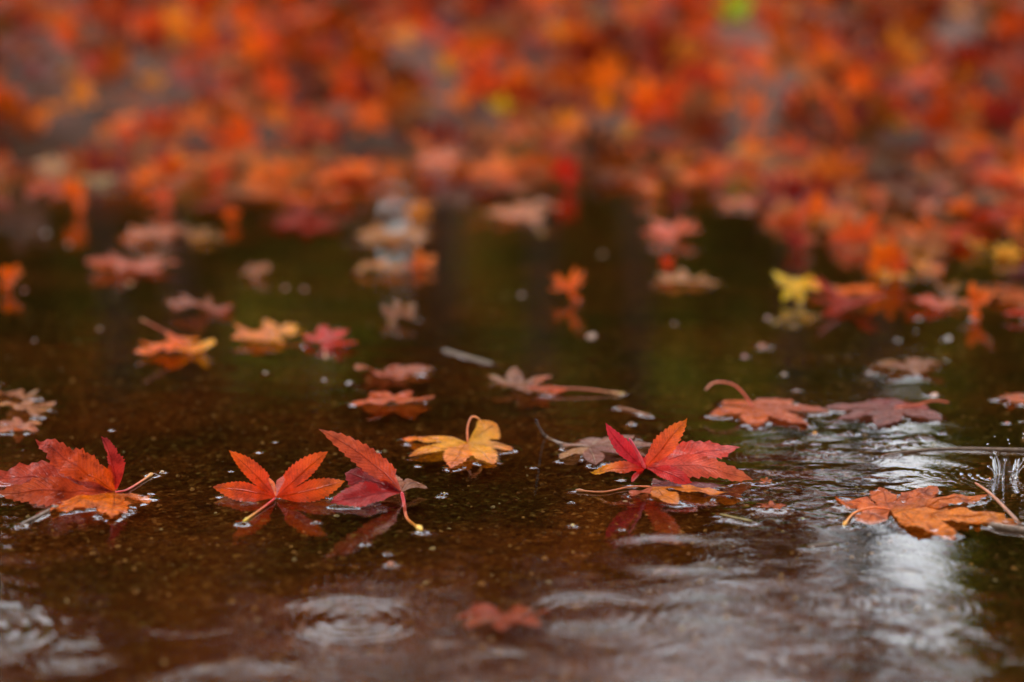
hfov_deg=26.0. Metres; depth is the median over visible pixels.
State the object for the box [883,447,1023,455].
twig
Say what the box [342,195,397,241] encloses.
maple leaf
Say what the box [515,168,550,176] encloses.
maple leaf
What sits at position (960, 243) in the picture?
maple leaf
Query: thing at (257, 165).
maple leaf
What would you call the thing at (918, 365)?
maple leaf
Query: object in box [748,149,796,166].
maple leaf
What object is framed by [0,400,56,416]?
maple leaf
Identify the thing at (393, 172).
maple leaf
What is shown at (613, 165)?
maple leaf
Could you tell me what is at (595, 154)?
maple leaf
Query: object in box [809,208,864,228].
maple leaf
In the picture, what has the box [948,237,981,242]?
maple leaf
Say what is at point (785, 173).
maple leaf
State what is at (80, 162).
maple leaf
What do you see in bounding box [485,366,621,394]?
maple leaf
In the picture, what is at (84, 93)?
maple leaf
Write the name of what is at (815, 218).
maple leaf
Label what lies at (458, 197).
maple leaf
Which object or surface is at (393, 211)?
maple leaf
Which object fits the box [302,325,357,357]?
maple leaf
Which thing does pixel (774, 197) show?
maple leaf
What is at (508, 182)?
maple leaf
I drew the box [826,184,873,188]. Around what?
maple leaf
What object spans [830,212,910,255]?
maple leaf
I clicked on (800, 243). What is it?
maple leaf
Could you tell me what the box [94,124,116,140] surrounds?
maple leaf
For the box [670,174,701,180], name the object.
maple leaf
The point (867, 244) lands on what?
maple leaf
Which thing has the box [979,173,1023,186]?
maple leaf
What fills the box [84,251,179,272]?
maple leaf
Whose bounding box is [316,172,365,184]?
maple leaf
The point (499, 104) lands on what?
maple leaf
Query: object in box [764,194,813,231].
maple leaf
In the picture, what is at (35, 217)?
maple leaf
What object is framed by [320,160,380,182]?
maple leaf
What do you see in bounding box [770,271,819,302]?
maple leaf
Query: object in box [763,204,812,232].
maple leaf
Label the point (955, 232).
maple leaf
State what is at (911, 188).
maple leaf
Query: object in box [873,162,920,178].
maple leaf
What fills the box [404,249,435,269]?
maple leaf
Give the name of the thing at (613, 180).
maple leaf
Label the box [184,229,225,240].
maple leaf
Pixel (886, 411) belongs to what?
maple leaf
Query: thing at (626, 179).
maple leaf
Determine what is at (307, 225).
maple leaf
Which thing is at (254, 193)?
maple leaf
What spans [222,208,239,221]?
maple leaf
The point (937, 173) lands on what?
maple leaf
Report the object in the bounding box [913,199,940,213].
maple leaf
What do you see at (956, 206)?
maple leaf
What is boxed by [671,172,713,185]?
maple leaf
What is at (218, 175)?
maple leaf
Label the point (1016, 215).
maple leaf
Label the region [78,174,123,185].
maple leaf
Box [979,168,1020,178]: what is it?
maple leaf
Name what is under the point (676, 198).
maple leaf
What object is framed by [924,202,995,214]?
maple leaf
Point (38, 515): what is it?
twig
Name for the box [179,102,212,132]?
maple leaf
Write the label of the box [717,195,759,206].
maple leaf
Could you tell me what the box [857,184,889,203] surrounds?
maple leaf
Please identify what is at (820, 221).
maple leaf
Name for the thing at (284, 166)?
maple leaf
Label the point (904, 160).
maple leaf
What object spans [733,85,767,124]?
maple leaf
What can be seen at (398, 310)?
maple leaf
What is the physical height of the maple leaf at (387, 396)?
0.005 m
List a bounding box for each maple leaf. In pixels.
[0,142,28,168]
[0,154,9,163]
[0,158,24,181]
[0,176,28,188]
[0,178,50,227]
[0,197,32,205]
[0,203,50,224]
[0,264,23,286]
[0,389,38,398]
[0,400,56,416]
[0,417,41,431]
[0,436,152,517]
[1,202,56,233]
[25,179,63,200]
[29,105,49,129]
[31,154,70,174]
[61,142,116,178]
[61,175,85,211]
[68,74,95,108]
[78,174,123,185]
[83,144,135,181]
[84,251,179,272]
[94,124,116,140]
[117,169,163,180]
[118,226,179,240]
[120,168,165,184]
[134,319,215,353]
[137,70,166,89]
[142,223,214,234]
[144,162,179,174]
[144,185,175,207]
[153,153,192,178]
[155,176,197,183]
[158,147,201,167]
[164,294,233,312]
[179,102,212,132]
[181,171,206,179]
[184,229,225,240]
[186,199,239,208]
[206,157,255,167]
[209,166,231,185]
[213,186,271,195]
[213,450,344,521]
[220,160,246,167]
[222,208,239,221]
[226,156,280,167]
[230,189,290,197]
[231,319,304,343]
[240,262,272,279]
[241,159,281,187]
[253,158,308,194]
[257,207,326,226]
[260,100,290,126]
[273,213,342,230]
[278,145,329,183]
[279,188,328,209]
[281,154,317,183]
[282,203,327,214]
[283,162,334,200]
[284,150,339,179]
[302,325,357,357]
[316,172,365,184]
[317,162,346,173]
[318,187,354,197]
[319,163,348,171]
[319,429,427,531]
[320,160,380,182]
[326,206,379,208]
[333,175,381,183]
[338,157,377,185]
[341,162,387,178]
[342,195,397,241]
[343,205,406,219]
[349,153,387,166]
[350,100,386,133]
[350,391,434,404]
[353,260,408,271]
[354,364,431,378]
[355,224,429,242]
[374,158,416,167]
[378,159,407,183]
[381,299,417,324]
[387,22,422,46]
[403,200,435,215]
[403,416,512,467]
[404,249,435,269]
[409,146,468,166]
[423,169,478,193]
[432,187,482,206]
[436,88,473,112]
[438,50,453,74]
[444,181,490,190]
[450,603,550,630]
[463,199,560,222]
[468,149,526,179]
[473,185,516,197]
[483,155,518,165]
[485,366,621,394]
[488,94,512,114]
[488,173,536,184]
[489,185,536,194]
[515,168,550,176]
[519,148,553,176]
[535,418,652,464]
[549,153,578,187]
[549,265,586,301]
[569,149,616,165]
[576,478,739,503]
[581,143,631,179]
[587,141,638,179]
[587,171,643,179]
[588,175,627,183]
[591,418,751,484]
[595,90,615,113]
[607,170,664,183]
[620,121,637,136]
[626,164,679,174]
[634,181,662,198]
[635,144,683,181]
[641,218,700,241]
[653,269,719,283]
[659,255,673,271]
[662,152,694,166]
[665,189,688,206]
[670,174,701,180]
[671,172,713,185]
[681,171,711,179]
[682,169,730,190]
[686,161,743,172]
[693,151,733,166]
[693,159,732,179]
[705,381,828,425]
[716,0,750,21]
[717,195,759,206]
[728,146,762,155]
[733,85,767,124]
[741,180,785,196]
[742,166,804,183]
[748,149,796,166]
[753,192,799,204]
[754,57,782,82]
[754,155,793,175]
[756,170,804,199]
[757,500,785,508]
[760,194,812,218]
[760,477,771,482]
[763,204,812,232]
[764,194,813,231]
[765,195,804,203]
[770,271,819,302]
[776,215,838,220]
[781,215,841,227]
[781,225,815,251]
[784,178,844,195]
[789,157,818,163]
[789,194,855,205]
[793,193,836,225]
[795,168,838,195]
[802,150,849,177]
[802,207,850,223]
[806,177,862,184]
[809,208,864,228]
[810,276,888,315]
[812,279,880,299]
[818,144,866,187]
[819,285,889,296]
[823,193,870,204]
[823,228,872,251]
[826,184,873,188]
[826,398,948,425]
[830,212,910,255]
[836,486,1022,539]
[840,209,891,231]
[842,242,886,250]
[845,168,893,181]
[852,237,885,247]
[857,167,903,178]
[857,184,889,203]
[863,185,906,190]
[864,357,943,374]
[865,154,921,183]
[866,153,892,182]
[867,237,910,273]
[872,218,954,259]
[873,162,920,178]
[873,269,911,280]
[875,238,948,263]
[877,174,935,198]
[884,175,946,185]
[884,189,946,207]
[887,116,918,130]
[891,226,942,260]
[899,295,964,309]
[906,171,942,189]
[906,190,971,204]
[907,224,952,248]
[909,155,945,175]
[909,256,945,273]
[913,164,960,187]
[913,184,965,195]
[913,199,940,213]
[919,208,968,221]
[920,217,960,247]
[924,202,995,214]
[925,216,986,238]
[927,180,992,202]
[935,194,978,214]
[935,280,961,295]
[936,241,984,244]
[948,0,969,16]
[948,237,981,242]
[950,145,967,162]
[956,196,1001,209]
[961,281,998,318]
[962,283,1023,287]
[964,147,1021,172]
[964,200,1023,224]
[965,238,987,252]
[967,157,992,181]
[967,164,1005,180]
[971,194,1019,208]
[972,192,1018,203]
[974,198,1016,212]
[975,163,1021,178]
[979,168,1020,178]
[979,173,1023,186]
[982,192,1015,203]
[984,179,1023,187]
[988,173,1023,188]
[989,242,1023,261]
[991,199,1023,221]
[999,392,1023,402]
[1001,284,1023,291]
[1002,308,1023,315]
[1005,219,1023,238]
[1009,157,1023,187]
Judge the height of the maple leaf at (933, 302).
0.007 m
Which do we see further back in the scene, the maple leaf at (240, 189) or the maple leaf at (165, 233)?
the maple leaf at (240, 189)
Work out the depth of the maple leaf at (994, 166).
2.10 m
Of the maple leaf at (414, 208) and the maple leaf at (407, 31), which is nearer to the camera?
the maple leaf at (414, 208)
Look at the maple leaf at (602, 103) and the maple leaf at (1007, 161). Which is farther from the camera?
the maple leaf at (602, 103)
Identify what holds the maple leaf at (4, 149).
on the leaf carpet
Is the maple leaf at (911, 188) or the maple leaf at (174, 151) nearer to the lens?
the maple leaf at (911, 188)
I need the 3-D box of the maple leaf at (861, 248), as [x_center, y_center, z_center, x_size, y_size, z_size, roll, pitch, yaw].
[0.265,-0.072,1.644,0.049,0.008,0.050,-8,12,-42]
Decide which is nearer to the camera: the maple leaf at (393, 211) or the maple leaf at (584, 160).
the maple leaf at (393, 211)
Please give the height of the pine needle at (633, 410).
0.001 m
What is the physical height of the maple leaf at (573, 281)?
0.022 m
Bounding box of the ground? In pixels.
[0,0,1023,681]
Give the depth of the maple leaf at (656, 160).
2.12 m
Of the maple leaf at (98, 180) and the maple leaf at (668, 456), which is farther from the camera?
the maple leaf at (98, 180)
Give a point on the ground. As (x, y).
(626, 214)
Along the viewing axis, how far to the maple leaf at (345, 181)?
2.04 m
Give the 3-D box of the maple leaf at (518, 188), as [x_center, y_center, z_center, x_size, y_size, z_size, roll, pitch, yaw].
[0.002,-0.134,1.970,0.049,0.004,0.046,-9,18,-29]
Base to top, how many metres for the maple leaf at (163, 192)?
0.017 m
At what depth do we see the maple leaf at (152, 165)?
2.13 m
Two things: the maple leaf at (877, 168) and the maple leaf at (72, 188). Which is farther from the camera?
the maple leaf at (877, 168)
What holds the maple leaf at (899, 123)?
on the ground
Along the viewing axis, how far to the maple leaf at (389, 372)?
1.18 m
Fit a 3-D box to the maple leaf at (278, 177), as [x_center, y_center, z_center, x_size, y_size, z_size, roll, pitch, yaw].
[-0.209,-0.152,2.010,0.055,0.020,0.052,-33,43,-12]
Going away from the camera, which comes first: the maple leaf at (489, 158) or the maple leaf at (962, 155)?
the maple leaf at (962, 155)
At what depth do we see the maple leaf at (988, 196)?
1.87 m
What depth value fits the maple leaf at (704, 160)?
2.15 m
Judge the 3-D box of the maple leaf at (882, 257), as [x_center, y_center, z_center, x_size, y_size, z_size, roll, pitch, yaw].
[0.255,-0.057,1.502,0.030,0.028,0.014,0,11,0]
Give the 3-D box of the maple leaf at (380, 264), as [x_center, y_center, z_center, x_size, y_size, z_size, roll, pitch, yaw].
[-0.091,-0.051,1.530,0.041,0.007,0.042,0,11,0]
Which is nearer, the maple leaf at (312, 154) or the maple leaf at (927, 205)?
the maple leaf at (927, 205)
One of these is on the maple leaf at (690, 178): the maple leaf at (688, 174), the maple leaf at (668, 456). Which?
the maple leaf at (688, 174)
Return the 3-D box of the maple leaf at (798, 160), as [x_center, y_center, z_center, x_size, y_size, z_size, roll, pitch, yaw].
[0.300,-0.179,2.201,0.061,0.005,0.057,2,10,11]
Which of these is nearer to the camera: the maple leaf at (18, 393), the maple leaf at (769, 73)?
the maple leaf at (18, 393)
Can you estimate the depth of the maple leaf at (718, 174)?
2.02 m
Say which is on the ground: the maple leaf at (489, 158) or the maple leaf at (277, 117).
the maple leaf at (277, 117)
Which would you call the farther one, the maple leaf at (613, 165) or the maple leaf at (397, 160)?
the maple leaf at (397, 160)
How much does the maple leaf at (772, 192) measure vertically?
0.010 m
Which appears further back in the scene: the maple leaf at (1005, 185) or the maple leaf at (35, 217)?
the maple leaf at (1005, 185)
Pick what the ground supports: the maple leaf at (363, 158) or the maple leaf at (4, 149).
the maple leaf at (363, 158)
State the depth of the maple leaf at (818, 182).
1.93 m
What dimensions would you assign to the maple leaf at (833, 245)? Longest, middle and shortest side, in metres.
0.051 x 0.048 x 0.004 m
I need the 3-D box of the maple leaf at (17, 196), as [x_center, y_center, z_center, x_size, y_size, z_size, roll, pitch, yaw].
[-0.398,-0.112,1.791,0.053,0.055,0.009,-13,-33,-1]
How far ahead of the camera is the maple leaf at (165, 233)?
1.68 m
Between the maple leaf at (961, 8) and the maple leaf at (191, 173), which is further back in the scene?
the maple leaf at (961, 8)
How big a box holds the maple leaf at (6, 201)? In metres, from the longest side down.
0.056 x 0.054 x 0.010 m
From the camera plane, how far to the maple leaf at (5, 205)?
1.81 m
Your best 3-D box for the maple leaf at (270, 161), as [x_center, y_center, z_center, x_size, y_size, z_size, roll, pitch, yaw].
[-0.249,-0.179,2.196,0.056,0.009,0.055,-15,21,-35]
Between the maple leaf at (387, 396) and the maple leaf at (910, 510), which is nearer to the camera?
the maple leaf at (910, 510)
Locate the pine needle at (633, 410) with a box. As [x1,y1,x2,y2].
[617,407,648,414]
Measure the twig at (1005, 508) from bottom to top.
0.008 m
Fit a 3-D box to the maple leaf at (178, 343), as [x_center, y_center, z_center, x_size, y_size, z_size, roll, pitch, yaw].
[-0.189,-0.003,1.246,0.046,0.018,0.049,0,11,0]
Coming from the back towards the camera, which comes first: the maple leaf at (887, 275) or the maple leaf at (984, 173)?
the maple leaf at (984, 173)
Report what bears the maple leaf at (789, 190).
on the maple leaf at (768, 200)
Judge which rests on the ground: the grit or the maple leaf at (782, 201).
the grit
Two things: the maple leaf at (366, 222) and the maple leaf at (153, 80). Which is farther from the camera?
the maple leaf at (153, 80)
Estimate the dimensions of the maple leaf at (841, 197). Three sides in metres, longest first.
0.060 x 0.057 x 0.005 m
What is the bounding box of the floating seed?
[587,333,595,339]
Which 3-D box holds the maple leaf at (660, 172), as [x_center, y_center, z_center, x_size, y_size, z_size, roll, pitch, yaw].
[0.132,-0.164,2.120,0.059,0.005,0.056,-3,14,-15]
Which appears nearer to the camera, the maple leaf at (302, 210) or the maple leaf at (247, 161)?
the maple leaf at (302, 210)
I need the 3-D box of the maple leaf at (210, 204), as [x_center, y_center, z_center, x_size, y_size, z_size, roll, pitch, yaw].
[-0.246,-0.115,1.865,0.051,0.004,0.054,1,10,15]
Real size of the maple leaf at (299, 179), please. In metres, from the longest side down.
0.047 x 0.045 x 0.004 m
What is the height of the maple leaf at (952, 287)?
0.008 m
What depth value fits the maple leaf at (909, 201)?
1.89 m
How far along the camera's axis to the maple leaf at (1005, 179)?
2.02 m
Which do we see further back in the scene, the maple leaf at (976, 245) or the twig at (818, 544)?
the maple leaf at (976, 245)
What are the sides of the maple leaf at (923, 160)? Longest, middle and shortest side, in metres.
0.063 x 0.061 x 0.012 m
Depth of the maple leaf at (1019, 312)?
1.35 m
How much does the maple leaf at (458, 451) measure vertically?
0.014 m
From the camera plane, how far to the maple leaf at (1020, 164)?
2.06 m
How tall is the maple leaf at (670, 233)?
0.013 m
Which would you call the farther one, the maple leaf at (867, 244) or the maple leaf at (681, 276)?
the maple leaf at (867, 244)
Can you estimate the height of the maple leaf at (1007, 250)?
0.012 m
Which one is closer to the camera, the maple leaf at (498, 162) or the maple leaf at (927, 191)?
the maple leaf at (927, 191)
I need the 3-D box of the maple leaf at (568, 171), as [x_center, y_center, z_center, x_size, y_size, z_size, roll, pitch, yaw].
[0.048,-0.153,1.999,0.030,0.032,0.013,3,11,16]
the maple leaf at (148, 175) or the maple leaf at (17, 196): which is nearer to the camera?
the maple leaf at (17, 196)
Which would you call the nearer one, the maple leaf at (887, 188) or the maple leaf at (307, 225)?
the maple leaf at (307, 225)
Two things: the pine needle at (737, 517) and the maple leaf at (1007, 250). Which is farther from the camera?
the maple leaf at (1007, 250)
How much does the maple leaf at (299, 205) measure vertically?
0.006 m
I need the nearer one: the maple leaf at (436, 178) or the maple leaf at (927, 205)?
the maple leaf at (927, 205)
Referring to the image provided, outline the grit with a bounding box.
[0,222,1023,681]
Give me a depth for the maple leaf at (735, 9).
3.02 m
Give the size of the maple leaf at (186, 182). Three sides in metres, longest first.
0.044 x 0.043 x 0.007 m
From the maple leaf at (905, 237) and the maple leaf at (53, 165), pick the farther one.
the maple leaf at (53, 165)
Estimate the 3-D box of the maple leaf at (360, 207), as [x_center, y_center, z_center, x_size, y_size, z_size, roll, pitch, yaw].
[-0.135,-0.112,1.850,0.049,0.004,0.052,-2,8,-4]
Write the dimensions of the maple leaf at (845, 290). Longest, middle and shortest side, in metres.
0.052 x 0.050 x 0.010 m
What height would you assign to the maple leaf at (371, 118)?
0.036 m
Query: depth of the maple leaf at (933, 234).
1.65 m
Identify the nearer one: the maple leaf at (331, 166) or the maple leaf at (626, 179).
the maple leaf at (626, 179)
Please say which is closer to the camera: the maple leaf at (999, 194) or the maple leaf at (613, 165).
the maple leaf at (999, 194)
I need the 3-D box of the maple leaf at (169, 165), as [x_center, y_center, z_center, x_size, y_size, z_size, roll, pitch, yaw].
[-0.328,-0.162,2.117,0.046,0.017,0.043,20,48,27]
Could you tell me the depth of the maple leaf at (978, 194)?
1.87 m
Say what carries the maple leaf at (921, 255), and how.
on the ground
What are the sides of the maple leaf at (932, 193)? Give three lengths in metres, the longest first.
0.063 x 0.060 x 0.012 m
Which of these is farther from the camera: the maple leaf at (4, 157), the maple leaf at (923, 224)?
the maple leaf at (4, 157)
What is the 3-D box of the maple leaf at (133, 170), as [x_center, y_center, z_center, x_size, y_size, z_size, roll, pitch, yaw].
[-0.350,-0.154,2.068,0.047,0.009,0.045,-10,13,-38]
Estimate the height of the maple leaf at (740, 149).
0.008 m
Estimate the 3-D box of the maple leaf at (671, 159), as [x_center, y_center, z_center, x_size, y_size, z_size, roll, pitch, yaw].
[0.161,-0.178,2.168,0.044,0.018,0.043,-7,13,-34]
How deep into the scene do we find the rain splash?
0.97 m
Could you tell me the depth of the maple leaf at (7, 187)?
2.00 m
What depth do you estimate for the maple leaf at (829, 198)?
1.88 m
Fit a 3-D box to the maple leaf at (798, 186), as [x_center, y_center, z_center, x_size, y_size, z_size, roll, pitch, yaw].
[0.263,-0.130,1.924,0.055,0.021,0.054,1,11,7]
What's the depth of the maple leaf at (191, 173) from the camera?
2.07 m
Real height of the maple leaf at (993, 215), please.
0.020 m
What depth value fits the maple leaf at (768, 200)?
1.90 m
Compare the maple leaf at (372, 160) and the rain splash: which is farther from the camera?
the maple leaf at (372, 160)
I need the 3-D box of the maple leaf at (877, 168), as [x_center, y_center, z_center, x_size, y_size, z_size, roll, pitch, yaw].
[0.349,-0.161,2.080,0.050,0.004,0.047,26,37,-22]
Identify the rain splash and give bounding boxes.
[987,432,1023,479]
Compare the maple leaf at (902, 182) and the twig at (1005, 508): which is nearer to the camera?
the twig at (1005, 508)
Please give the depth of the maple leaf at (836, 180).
2.03 m
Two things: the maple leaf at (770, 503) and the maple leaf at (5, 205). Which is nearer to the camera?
the maple leaf at (770, 503)
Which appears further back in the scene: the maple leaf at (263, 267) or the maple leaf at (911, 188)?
the maple leaf at (911, 188)
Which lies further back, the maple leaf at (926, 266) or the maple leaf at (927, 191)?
the maple leaf at (927, 191)
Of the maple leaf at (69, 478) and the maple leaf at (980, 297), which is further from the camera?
the maple leaf at (980, 297)
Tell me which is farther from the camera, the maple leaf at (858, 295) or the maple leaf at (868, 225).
the maple leaf at (868, 225)
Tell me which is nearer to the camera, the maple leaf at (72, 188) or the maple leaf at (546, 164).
the maple leaf at (72, 188)
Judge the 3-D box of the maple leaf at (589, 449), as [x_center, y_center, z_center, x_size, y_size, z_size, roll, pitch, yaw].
[0.040,0.043,1.014,0.060,0.018,0.060,0,11,0]
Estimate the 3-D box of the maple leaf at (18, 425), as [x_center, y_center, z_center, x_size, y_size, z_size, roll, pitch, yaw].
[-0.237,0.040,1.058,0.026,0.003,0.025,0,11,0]
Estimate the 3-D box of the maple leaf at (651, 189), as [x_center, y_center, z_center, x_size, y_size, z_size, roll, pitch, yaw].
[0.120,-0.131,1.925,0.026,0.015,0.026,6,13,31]
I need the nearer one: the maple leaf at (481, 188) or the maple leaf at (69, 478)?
the maple leaf at (69, 478)
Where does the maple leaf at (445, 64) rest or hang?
on the ground
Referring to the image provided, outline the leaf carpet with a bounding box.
[0,0,1023,308]
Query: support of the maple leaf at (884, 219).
on the ground
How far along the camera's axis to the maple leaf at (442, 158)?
2.19 m
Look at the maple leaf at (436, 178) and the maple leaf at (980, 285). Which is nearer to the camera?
the maple leaf at (980, 285)
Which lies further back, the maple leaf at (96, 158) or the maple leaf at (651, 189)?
the maple leaf at (96, 158)
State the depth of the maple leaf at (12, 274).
1.46 m
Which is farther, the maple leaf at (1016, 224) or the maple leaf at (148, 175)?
the maple leaf at (148, 175)
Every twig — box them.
[20,505,58,524]
[443,349,493,364]
[807,542,833,547]
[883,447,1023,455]
[975,482,1020,523]
[988,522,1023,532]
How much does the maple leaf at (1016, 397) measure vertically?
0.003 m
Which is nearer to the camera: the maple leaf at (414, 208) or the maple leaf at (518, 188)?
the maple leaf at (414, 208)
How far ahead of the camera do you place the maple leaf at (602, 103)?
2.60 m
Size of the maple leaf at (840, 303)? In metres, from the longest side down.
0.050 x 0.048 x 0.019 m
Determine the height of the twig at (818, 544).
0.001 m
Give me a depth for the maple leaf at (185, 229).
1.72 m
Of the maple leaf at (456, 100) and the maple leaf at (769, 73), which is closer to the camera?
the maple leaf at (456, 100)
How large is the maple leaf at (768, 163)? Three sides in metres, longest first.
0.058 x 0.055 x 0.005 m
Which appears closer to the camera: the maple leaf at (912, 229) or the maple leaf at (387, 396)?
the maple leaf at (387, 396)
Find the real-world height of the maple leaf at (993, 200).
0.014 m
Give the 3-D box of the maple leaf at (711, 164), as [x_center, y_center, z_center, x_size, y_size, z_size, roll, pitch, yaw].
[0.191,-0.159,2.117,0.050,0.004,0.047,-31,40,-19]
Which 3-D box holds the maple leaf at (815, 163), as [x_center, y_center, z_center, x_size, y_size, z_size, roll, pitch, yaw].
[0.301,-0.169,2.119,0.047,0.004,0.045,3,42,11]
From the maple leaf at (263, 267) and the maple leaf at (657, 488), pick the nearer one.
the maple leaf at (657, 488)
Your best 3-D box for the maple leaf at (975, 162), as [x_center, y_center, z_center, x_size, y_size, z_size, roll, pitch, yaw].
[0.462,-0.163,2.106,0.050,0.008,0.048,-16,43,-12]
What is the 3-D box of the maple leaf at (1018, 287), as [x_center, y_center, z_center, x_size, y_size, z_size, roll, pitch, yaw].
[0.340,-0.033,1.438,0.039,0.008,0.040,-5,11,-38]
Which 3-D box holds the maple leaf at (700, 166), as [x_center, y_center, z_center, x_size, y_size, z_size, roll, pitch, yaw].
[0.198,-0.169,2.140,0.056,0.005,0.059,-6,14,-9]
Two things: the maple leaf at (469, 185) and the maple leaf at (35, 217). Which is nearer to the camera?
the maple leaf at (35, 217)
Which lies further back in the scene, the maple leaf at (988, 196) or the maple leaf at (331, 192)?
the maple leaf at (331, 192)
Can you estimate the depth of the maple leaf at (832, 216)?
1.80 m
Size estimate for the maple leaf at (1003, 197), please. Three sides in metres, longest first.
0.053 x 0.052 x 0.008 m
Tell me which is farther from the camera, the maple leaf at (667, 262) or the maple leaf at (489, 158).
the maple leaf at (489, 158)
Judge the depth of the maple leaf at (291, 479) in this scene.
0.93 m
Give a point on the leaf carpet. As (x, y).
(310, 44)
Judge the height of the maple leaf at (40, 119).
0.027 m
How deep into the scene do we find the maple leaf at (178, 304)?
1.37 m
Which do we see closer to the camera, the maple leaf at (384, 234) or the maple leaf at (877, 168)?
the maple leaf at (384, 234)
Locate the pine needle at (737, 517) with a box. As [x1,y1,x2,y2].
[721,514,751,520]
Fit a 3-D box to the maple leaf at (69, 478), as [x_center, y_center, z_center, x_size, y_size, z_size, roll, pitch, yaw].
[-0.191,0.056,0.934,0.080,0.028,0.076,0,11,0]
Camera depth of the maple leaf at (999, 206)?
1.83 m
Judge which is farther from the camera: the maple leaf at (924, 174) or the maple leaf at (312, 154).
the maple leaf at (312, 154)
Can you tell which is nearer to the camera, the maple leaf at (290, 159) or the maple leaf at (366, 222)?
the maple leaf at (366, 222)
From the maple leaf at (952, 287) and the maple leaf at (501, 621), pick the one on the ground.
the maple leaf at (501, 621)
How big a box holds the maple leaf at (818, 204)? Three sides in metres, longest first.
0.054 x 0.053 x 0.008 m

